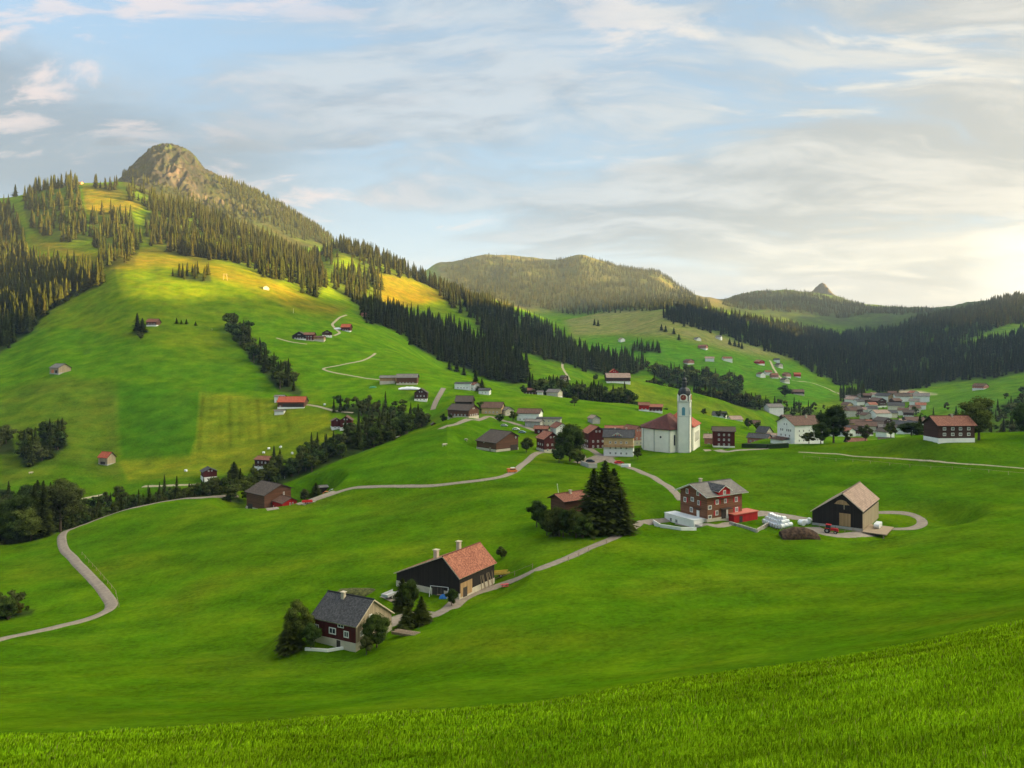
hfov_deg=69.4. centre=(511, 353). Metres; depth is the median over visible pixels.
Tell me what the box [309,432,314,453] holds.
spruce tree
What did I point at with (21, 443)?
leafy tree
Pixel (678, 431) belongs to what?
church
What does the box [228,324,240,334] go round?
leafy tree
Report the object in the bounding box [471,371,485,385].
spruce tree
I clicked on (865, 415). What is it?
village house
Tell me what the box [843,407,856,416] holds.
village house
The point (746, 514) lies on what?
storage shed
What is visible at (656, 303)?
forest
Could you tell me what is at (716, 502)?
window
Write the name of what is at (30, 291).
spruce tree
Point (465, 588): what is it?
door
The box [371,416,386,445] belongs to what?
spruce tree
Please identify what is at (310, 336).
barn
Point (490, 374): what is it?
spruce tree
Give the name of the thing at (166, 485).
lane
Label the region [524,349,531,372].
spruce tree
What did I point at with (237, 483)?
leafy tree
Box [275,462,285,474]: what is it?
leafy tree
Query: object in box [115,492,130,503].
leafy tree
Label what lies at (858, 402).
village house
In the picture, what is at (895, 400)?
village house
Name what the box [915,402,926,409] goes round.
village house
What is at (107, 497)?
leafy tree
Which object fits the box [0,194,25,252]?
forest
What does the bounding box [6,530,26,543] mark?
spruce tree
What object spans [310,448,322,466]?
leafy tree
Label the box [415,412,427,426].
leafy tree
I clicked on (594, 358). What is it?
forest
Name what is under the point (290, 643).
spruce tree
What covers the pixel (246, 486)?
leafy tree
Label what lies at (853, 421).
village house
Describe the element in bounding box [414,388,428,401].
chalet
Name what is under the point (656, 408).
chalet
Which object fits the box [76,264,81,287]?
spruce tree
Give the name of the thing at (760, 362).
farmhouse
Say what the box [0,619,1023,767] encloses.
grass
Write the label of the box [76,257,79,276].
spruce tree
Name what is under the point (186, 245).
spruce tree
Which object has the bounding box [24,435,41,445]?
leafy tree
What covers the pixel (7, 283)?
spruce tree
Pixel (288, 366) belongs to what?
spruce tree
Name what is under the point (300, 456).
leafy tree
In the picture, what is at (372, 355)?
track
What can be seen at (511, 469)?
farm transporter
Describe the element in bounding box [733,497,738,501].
window
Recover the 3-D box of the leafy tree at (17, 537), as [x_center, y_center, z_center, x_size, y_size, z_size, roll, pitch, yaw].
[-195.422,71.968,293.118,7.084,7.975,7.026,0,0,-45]
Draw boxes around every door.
[432,587,443,595]
[463,586,466,596]
[510,444,517,450]
[721,510,725,518]
[839,513,850,526]
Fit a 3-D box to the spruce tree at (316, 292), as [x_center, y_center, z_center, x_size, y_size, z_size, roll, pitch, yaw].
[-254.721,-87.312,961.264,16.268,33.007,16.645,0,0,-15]
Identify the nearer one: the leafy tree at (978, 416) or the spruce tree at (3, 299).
the leafy tree at (978, 416)
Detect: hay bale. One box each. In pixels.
[798,519,805,525]
[874,523,879,528]
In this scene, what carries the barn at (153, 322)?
on the ground at (188, 629)
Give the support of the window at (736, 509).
in the farmhouse at (701, 502)
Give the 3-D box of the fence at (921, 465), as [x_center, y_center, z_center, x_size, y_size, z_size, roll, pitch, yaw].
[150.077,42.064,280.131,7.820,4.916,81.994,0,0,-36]
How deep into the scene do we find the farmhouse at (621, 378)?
769.73 m
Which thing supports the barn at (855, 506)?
on the ground at (188, 629)
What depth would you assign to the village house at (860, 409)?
872.89 m
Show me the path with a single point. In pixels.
(912, 459)
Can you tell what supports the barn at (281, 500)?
on the ground at (188, 629)
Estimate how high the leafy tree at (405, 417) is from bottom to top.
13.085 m
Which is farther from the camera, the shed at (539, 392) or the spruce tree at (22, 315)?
the spruce tree at (22, 315)
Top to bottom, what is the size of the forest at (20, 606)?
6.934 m
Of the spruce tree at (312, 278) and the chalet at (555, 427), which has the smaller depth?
the chalet at (555, 427)
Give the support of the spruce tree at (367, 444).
on the ground at (188, 629)
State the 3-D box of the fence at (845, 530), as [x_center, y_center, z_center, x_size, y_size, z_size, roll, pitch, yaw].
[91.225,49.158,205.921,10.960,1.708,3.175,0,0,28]
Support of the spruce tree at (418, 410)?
on the ground at (188, 629)
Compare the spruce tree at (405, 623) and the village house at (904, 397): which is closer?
the spruce tree at (405, 623)
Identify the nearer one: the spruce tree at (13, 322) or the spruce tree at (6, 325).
the spruce tree at (6, 325)
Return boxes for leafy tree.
[0,489,9,498]
[0,493,39,529]
[0,498,17,535]
[0,511,20,538]
[0,597,13,618]
[0,599,18,619]
[2,597,17,617]
[3,424,18,443]
[3,589,26,606]
[9,483,32,498]
[11,503,42,540]
[11,530,23,539]
[14,439,28,455]
[16,427,39,440]
[19,443,41,458]
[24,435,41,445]
[34,444,51,460]
[38,421,56,437]
[46,431,67,449]
[46,485,87,531]
[47,477,86,502]
[79,515,91,524]
[87,506,98,514]
[94,495,105,506]
[100,507,111,516]
[102,491,111,502]
[110,501,119,512]
[112,486,124,496]
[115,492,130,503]
[126,494,144,507]
[136,331,144,338]
[186,482,199,496]
[203,476,216,495]
[204,477,220,494]
[221,477,231,487]
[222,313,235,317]
[222,316,229,325]
[222,484,239,501]
[222,496,233,500]
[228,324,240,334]
[231,478,242,490]
[232,328,244,343]
[236,477,251,489]
[237,325,249,342]
[239,320,254,330]
[242,341,259,361]
[245,344,262,362]
[245,476,256,485]
[250,467,264,483]
[257,342,270,353]
[262,464,277,480]
[267,355,279,366]
[268,454,286,472]
[270,368,282,377]
[273,371,285,388]
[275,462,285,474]
[282,361,292,371]
[282,457,298,476]
[282,599,315,638]
[285,458,300,475]
[295,445,307,455]
[296,441,311,451]
[296,450,305,460]
[299,446,310,453]
[299,453,311,470]
[300,489,309,499]
[301,622,322,647]
[304,454,320,471]
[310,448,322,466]
[326,437,340,450]
[335,432,348,442]
[336,443,346,457]
[345,423,356,437]
[348,429,356,437]
[355,401,367,415]
[359,636,374,654]
[360,612,390,647]
[361,414,377,425]
[364,395,372,403]
[366,427,380,447]
[370,424,388,439]
[371,425,385,440]
[385,405,396,418]
[386,410,395,418]
[390,422,403,437]
[395,411,402,419]
[398,418,414,433]
[400,412,415,433]
[401,578,420,606]
[411,613,418,625]
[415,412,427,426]
[440,413,447,420]
[445,588,458,605]
[477,401,483,412]
[494,414,503,421]
[495,546,506,557]
[509,411,517,418]
[519,385,527,392]
[520,437,534,451]
[524,500,547,526]
[532,383,541,391]
[533,378,549,389]
[538,510,548,535]
[541,505,562,536]
[544,379,558,388]
[550,509,568,536]
[551,445,565,462]
[552,423,586,461]
[552,509,570,536]
[555,381,565,387]
[565,383,576,397]
[567,508,584,537]
[568,448,586,463]
[570,384,583,396]
[570,396,578,405]
[573,515,595,537]
[576,386,587,398]
[580,383,592,399]
[598,391,608,402]
[611,387,624,396]
[613,390,626,402]
[621,389,634,403]
[629,394,638,404]
[632,447,641,456]
[732,387,739,393]
[743,418,752,427]
[753,422,760,428]
[777,385,792,396]
[799,432,815,443]
[811,422,831,443]
[815,404,851,442]
[842,430,852,441]
[857,424,872,440]
[883,421,898,437]
[896,422,923,435]
[956,395,994,439]
[1009,402,1023,430]
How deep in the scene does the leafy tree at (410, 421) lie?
416.82 m
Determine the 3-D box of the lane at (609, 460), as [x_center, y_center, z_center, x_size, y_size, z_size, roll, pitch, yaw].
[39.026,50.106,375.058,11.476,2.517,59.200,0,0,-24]
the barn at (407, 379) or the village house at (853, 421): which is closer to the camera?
the barn at (407, 379)
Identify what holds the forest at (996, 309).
on the ground at (188, 629)
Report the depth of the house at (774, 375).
1180.68 m
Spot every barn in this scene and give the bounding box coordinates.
[49,363,71,374]
[97,451,116,465]
[146,319,161,325]
[244,480,292,508]
[272,494,298,506]
[276,396,308,408]
[303,332,315,340]
[341,324,352,331]
[379,375,395,384]
[394,540,496,599]
[395,374,418,384]
[454,395,474,403]
[475,429,519,451]
[524,388,535,393]
[810,481,893,538]
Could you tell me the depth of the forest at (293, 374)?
669.47 m
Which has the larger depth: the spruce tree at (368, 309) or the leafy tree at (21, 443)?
the spruce tree at (368, 309)
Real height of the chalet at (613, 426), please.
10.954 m
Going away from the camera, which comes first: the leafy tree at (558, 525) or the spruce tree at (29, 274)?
the leafy tree at (558, 525)
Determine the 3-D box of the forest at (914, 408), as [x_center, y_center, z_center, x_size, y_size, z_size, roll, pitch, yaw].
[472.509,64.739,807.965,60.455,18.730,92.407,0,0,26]
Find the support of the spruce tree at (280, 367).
on the ground at (188, 629)
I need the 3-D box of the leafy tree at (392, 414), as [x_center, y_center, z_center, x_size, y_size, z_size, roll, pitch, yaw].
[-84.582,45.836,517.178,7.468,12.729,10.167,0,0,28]
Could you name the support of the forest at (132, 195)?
on the ground at (188, 629)
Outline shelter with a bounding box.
[319,484,328,492]
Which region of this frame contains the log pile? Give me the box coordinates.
[391,629,419,635]
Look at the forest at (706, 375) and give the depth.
1102.11 m
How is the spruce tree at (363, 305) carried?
on the ground at (188, 629)
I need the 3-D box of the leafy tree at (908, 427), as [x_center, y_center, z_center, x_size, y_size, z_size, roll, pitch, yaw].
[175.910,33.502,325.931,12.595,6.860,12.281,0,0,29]
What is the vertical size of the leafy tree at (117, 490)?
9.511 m
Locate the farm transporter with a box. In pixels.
[507,467,516,472]
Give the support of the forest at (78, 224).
on the ground at (188, 629)
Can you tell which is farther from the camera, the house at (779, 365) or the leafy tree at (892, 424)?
the house at (779, 365)
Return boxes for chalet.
[200,466,216,481]
[253,455,275,469]
[292,331,305,339]
[322,330,331,337]
[330,417,339,429]
[339,415,353,430]
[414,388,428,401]
[447,403,478,418]
[453,382,472,389]
[471,382,478,390]
[478,388,491,394]
[480,402,504,414]
[502,406,513,415]
[516,408,542,420]
[535,429,556,452]
[536,417,562,425]
[546,389,562,396]
[550,421,564,434]
[582,424,603,447]
[602,428,634,456]
[604,425,623,427]
[621,424,641,445]
[638,402,649,411]
[649,404,662,412]
[703,433,711,443]
[711,426,735,447]
[746,432,771,442]
[755,426,773,433]
[843,437,867,441]
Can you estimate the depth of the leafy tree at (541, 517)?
205.18 m
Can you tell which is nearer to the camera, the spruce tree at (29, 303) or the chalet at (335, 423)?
the chalet at (335, 423)
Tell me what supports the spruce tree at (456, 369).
on the ground at (188, 629)
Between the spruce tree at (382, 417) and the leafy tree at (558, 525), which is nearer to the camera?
the leafy tree at (558, 525)
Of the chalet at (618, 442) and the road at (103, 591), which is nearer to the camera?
the road at (103, 591)
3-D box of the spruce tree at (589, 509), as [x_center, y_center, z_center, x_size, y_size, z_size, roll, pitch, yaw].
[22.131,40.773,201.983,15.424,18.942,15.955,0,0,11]
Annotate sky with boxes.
[0,0,1023,307]
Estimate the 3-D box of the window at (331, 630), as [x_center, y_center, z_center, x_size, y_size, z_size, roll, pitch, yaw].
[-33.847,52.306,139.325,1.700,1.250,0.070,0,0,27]
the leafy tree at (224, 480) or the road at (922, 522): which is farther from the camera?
the leafy tree at (224, 480)
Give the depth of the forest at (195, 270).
890.50 m
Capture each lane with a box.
[143,484,190,486]
[584,448,615,462]
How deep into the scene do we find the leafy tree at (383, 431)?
408.27 m
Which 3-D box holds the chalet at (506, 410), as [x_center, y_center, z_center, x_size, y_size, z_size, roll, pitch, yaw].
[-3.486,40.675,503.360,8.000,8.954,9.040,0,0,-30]
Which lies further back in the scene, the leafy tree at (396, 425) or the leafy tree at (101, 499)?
the leafy tree at (396, 425)
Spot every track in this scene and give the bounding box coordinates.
[307,404,352,412]
[322,353,379,379]
[331,315,346,335]
[430,388,445,409]
[561,363,569,379]
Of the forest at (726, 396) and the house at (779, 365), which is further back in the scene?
the house at (779, 365)
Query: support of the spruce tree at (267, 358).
on the ground at (188, 629)
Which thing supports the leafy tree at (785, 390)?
on the ground at (188, 629)
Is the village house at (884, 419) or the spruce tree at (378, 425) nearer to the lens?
the spruce tree at (378, 425)
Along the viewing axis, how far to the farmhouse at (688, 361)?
1215.63 m
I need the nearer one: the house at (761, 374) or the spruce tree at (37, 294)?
the spruce tree at (37, 294)
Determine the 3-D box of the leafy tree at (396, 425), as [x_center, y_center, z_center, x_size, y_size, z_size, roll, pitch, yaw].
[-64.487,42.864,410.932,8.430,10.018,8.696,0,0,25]
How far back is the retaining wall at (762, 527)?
211.81 m
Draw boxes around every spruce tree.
[1,289,6,313]
[2,316,16,342]
[3,538,10,544]
[5,286,8,303]
[5,295,10,312]
[5,481,10,494]
[6,252,13,267]
[6,278,10,294]
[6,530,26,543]
[7,322,13,342]
[10,306,16,334]
[12,184,19,196]
[14,309,23,330]
[18,430,25,456]
[19,302,24,329]
[19,485,39,541]
[20,284,25,301]
[21,306,35,332]
[22,438,37,466]
[25,297,38,322]
[26,260,34,276]
[26,433,39,461]
[27,269,32,284]
[28,287,36,311]
[31,305,38,326]
[31,480,57,539]
[32,259,43,279]
[32,279,41,298]
[33,257,39,273]
[34,284,41,308]
[34,287,41,309]
[34,480,40,490]
[38,293,44,315]
[45,281,53,300]
[45,419,53,443]
[46,438,55,459]
[47,286,54,309]
[51,520,58,532]
[52,278,56,297]
[52,418,69,447]
[58,260,62,275]
[58,515,68,530]
[59,270,61,285]
[63,269,73,292]
[67,515,76,529]
[69,267,75,291]
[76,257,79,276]
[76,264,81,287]
[79,270,85,292]
[91,257,100,280]
[92,253,105,274]
[97,503,101,518]
[99,259,105,282]
[129,233,134,254]
[131,313,139,331]
[135,318,147,332]
[146,487,153,503]
[154,484,165,502]
[170,476,184,499]
[180,233,190,253]
[224,462,239,478]
[238,468,244,490]
[256,341,263,363]
[258,347,268,373]
[265,346,270,369]
[268,256,278,278]
[268,353,275,378]
[271,447,276,456]
[272,360,285,385]
[272,618,306,656]
[275,449,287,476]
[277,258,284,279]
[278,257,286,278]
[283,364,291,385]
[287,358,290,380]
[290,256,296,276]
[294,262,301,284]
[306,267,314,288]
[307,483,322,499]
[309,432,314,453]
[313,273,321,297]
[323,434,328,456]
[329,430,336,456]
[340,419,350,442]
[349,422,362,448]
[356,411,363,433]
[358,293,367,314]
[362,420,374,450]
[366,298,370,320]
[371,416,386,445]
[381,410,385,425]
[384,412,390,440]
[390,307,396,328]
[390,577,414,613]
[392,606,416,630]
[411,596,432,628]
[413,404,424,427]
[418,325,426,348]
[446,360,451,369]
[453,362,458,371]
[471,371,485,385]
[475,379,485,389]
[485,357,494,379]
[517,361,528,382]
[519,361,526,382]
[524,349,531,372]
[525,373,531,387]
[548,530,564,536]
[567,468,619,539]
[590,460,630,536]
[600,384,605,401]
[606,487,639,536]
[609,468,638,532]
[910,415,923,435]
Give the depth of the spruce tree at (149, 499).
340.99 m
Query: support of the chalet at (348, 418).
on the ground at (188, 629)
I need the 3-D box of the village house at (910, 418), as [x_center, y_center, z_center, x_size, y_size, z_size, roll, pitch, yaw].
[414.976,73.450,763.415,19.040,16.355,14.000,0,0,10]
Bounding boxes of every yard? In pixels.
[245,507,278,510]
[296,491,335,504]
[392,611,433,626]
[575,454,618,462]
[676,522,731,527]
[703,448,767,451]
[805,527,877,537]
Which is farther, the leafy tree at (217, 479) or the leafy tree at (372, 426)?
the leafy tree at (372, 426)
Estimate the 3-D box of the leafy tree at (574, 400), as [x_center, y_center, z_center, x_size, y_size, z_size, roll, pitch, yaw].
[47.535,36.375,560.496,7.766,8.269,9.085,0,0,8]
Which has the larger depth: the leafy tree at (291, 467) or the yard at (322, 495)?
the leafy tree at (291, 467)
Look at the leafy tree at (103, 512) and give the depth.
329.25 m
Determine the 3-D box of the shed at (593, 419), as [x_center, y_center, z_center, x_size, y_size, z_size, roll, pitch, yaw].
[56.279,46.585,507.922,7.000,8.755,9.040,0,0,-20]
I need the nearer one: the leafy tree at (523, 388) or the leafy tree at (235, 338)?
the leafy tree at (523, 388)
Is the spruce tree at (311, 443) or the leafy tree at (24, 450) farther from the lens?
the leafy tree at (24, 450)
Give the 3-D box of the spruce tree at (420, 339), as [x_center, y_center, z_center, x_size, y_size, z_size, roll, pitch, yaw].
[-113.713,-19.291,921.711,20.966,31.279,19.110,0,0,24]
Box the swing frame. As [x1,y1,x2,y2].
[429,585,448,596]
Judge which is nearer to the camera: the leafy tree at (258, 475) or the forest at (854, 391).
the leafy tree at (258, 475)
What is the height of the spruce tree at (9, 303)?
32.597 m
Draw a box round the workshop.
[524,419,543,427]
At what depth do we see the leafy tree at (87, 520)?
327.57 m
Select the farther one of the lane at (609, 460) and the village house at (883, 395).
the village house at (883, 395)
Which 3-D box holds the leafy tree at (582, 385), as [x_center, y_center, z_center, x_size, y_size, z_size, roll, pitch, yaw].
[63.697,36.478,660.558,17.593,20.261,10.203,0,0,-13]
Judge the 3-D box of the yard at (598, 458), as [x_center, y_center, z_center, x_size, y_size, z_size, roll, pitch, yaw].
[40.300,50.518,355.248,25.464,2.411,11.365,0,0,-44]
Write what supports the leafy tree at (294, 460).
on the ground at (188, 629)
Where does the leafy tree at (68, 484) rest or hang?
on the ground at (188, 629)
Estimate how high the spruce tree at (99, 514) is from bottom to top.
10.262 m
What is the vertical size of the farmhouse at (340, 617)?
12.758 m
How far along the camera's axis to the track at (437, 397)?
569.83 m
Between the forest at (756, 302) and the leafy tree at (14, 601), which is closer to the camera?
the leafy tree at (14, 601)
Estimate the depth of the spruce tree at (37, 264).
967.28 m
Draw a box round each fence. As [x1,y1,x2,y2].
[85,556,118,602]
[568,539,606,560]
[811,456,1020,474]
[819,523,861,531]
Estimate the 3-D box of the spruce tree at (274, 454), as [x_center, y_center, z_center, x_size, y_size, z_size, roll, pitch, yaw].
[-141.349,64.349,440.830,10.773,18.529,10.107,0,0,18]
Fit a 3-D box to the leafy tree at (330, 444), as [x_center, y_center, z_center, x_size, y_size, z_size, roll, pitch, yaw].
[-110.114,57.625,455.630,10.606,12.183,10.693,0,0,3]
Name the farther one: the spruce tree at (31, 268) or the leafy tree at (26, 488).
the spruce tree at (31, 268)
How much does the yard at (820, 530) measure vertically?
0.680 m
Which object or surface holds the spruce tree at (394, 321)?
on the ground at (188, 629)
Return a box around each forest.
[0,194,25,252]
[0,237,103,348]
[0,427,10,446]
[0,495,11,544]
[0,592,29,617]
[19,170,88,241]
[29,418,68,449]
[69,473,246,526]
[87,199,142,265]
[91,173,181,213]
[122,169,325,239]
[143,189,327,295]
[171,260,210,280]
[220,214,352,265]
[224,312,299,390]
[264,409,431,481]
[329,254,385,309]
[332,391,413,420]
[338,233,560,353]
[359,293,529,382]
[445,258,710,314]
[481,312,645,373]
[528,376,634,403]
[632,337,660,352]
[645,361,743,393]
[645,373,761,406]
[661,301,864,385]
[722,289,938,317]
[737,393,816,415]
[819,401,922,418]
[839,380,865,401]
[846,290,1023,356]
[850,324,1023,392]
[912,402,962,418]
[984,386,1023,431]
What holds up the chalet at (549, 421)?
on the ground at (188, 629)
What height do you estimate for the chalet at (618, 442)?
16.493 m
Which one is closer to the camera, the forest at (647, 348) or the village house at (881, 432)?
the village house at (881, 432)
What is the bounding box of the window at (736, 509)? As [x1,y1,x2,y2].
[733,507,739,511]
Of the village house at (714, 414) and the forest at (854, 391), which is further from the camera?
the forest at (854, 391)
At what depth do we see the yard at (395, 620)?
151.96 m
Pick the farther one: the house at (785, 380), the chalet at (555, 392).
the house at (785, 380)
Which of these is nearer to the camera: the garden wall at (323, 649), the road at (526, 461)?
the garden wall at (323, 649)
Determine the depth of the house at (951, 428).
291.72 m
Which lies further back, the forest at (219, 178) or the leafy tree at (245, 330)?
the forest at (219, 178)
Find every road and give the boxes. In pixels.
[0,495,238,640]
[302,451,544,504]
[429,518,670,617]
[439,416,533,430]
[612,462,679,499]
[758,511,811,519]
[879,511,927,529]
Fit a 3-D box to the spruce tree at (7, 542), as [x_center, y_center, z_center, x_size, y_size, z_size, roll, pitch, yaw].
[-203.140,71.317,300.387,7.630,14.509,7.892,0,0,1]
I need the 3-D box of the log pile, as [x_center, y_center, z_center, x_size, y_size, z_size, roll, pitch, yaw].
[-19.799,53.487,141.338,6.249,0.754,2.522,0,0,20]
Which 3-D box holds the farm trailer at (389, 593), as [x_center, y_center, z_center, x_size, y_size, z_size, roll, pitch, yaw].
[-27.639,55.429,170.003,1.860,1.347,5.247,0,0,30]
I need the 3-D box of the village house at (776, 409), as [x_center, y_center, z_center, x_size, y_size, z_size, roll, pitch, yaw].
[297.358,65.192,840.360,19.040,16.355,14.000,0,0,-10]
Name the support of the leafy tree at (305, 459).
on the ground at (188, 629)
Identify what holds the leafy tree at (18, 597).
on the ground at (188, 629)
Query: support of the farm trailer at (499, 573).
on the ground at (188, 629)
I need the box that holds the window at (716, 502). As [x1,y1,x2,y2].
[714,499,720,504]
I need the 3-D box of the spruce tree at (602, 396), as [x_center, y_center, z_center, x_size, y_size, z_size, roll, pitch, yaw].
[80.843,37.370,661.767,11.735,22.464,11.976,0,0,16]
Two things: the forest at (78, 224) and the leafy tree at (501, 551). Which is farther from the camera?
the forest at (78, 224)
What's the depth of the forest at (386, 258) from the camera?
1358.60 m
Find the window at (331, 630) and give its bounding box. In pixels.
[329,627,335,634]
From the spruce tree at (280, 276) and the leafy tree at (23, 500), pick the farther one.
the spruce tree at (280, 276)
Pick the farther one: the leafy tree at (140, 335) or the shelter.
the leafy tree at (140, 335)
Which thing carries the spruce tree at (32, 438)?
on the ground at (188, 629)
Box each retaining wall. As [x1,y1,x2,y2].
[581,461,596,467]
[729,521,768,532]
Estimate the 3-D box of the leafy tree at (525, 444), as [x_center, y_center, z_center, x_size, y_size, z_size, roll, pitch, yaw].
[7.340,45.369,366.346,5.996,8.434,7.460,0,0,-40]
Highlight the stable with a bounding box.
[313,336,326,341]
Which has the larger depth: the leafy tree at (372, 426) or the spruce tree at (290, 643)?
the leafy tree at (372, 426)
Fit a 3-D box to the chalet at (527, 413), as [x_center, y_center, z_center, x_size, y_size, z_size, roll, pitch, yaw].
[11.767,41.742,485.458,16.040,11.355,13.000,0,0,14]
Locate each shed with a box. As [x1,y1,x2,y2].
[273,395,285,402]
[274,409,285,414]
[533,425,549,433]
[536,390,543,394]
[587,414,600,423]
[728,508,758,522]
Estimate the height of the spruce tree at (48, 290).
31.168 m
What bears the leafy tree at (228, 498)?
on the ground at (188, 629)
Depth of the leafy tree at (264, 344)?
665.63 m
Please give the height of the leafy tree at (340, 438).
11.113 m
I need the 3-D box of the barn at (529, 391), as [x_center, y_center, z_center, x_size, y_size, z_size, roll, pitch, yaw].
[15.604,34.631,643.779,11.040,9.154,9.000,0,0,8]
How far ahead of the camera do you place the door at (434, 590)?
171.44 m
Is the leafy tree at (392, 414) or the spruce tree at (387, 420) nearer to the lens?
the spruce tree at (387, 420)
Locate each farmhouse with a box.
[312,590,394,651]
[604,373,630,384]
[664,478,748,526]
[683,359,693,364]
[697,345,707,349]
[705,356,714,361]
[721,357,732,362]
[754,360,764,365]
[791,389,804,395]
[972,383,988,390]
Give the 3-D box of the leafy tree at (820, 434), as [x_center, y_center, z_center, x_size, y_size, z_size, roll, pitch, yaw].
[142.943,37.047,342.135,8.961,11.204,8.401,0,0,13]
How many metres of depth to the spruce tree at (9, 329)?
756.91 m
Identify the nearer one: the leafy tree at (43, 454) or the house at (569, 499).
the house at (569, 499)
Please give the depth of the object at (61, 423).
513.90 m
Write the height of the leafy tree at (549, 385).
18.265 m
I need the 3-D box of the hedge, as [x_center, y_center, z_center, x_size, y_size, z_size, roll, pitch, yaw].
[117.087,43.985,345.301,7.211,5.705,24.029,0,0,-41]
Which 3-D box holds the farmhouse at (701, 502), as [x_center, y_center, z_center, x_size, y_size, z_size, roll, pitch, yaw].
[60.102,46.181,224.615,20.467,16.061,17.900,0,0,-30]
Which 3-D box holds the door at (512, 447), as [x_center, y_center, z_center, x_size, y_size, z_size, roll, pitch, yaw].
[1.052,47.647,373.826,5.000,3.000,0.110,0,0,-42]
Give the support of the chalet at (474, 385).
on the ground at (188, 629)
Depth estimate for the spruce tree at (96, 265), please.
879.18 m
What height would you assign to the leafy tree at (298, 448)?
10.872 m
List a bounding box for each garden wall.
[305,646,343,651]
[621,464,630,466]
[653,520,696,530]
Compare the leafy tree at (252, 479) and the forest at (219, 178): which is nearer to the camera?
the leafy tree at (252, 479)
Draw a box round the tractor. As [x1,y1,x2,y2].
[824,523,838,533]
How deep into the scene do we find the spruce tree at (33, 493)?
295.70 m
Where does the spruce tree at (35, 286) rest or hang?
on the ground at (188, 629)
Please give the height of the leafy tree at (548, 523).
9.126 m
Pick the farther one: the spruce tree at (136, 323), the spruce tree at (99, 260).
the spruce tree at (99, 260)
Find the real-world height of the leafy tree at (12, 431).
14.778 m
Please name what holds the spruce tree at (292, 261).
on the ground at (188, 629)
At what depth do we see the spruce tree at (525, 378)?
879.33 m
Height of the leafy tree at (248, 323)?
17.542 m
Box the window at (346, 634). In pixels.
[344,631,348,637]
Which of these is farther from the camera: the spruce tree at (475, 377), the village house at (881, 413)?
the village house at (881, 413)
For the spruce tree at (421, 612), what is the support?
on the ground at (188, 629)
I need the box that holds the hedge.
[742,443,788,448]
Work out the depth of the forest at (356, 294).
1206.12 m
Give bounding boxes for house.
[547,489,587,510]
[712,411,727,418]
[727,415,743,421]
[756,372,765,377]
[764,370,771,374]
[764,403,783,415]
[769,415,822,443]
[770,373,778,378]
[774,363,782,368]
[780,377,789,383]
[782,372,790,377]
[793,372,800,377]
[839,427,855,436]
[841,402,853,406]
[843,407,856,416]
[844,396,859,403]
[845,406,863,415]
[848,419,864,424]
[853,399,865,405]
[855,421,876,432]
[855,426,873,435]
[859,412,870,418]
[862,420,883,428]
[863,393,871,398]
[865,402,877,406]
[866,406,878,411]
[868,397,886,407]
[868,409,889,418]
[872,416,892,423]
[875,393,890,402]
[875,427,893,437]
[887,402,904,410]
[888,410,897,417]
[889,398,902,401]
[890,419,904,424]
[892,393,910,401]
[895,424,907,433]
[897,407,908,414]
[902,409,914,416]
[902,416,924,419]
[907,405,920,411]
[909,398,919,404]
[912,393,929,401]
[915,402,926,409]
[920,414,977,443]
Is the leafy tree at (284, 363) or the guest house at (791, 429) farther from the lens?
the leafy tree at (284, 363)
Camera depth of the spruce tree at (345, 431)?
472.13 m
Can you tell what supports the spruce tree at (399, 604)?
on the ground at (188, 629)
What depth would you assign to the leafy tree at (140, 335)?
690.54 m
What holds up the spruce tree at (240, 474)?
on the ground at (188, 629)
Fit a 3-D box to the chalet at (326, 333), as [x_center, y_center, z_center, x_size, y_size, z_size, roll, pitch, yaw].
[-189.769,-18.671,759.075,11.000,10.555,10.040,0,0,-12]
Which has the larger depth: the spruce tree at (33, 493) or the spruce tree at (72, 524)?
the spruce tree at (72, 524)
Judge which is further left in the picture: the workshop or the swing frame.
the swing frame
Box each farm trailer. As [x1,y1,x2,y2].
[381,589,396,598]
[494,569,509,577]
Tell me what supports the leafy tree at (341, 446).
on the ground at (188, 629)
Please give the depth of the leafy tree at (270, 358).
641.06 m
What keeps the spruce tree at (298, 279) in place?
on the ground at (188, 629)
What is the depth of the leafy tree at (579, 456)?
343.08 m
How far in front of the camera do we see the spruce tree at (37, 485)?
374.19 m
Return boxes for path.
[800,452,1023,468]
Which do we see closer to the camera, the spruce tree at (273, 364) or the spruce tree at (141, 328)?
the spruce tree at (273, 364)
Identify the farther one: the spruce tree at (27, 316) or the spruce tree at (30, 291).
the spruce tree at (30, 291)
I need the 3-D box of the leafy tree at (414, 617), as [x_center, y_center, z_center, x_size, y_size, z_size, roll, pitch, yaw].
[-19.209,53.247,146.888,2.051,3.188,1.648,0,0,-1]
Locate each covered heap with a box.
[337,588,374,596]
[398,387,419,389]
[779,526,820,539]
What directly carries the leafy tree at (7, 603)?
on the ground at (188, 629)
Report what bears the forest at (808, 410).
on the ground at (188, 629)
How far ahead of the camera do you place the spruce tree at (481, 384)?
598.57 m
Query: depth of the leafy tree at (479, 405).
503.99 m
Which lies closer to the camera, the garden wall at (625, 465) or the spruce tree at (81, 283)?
the garden wall at (625, 465)
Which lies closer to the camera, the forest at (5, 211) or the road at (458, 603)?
the road at (458, 603)
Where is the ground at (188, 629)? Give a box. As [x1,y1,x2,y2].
[0,143,1023,767]
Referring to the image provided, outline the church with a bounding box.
[640,369,700,452]
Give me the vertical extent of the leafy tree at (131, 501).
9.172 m
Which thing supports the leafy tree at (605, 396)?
on the ground at (188, 629)
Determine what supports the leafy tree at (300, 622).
on the ground at (188, 629)
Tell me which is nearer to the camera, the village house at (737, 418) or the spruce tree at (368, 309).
the village house at (737, 418)

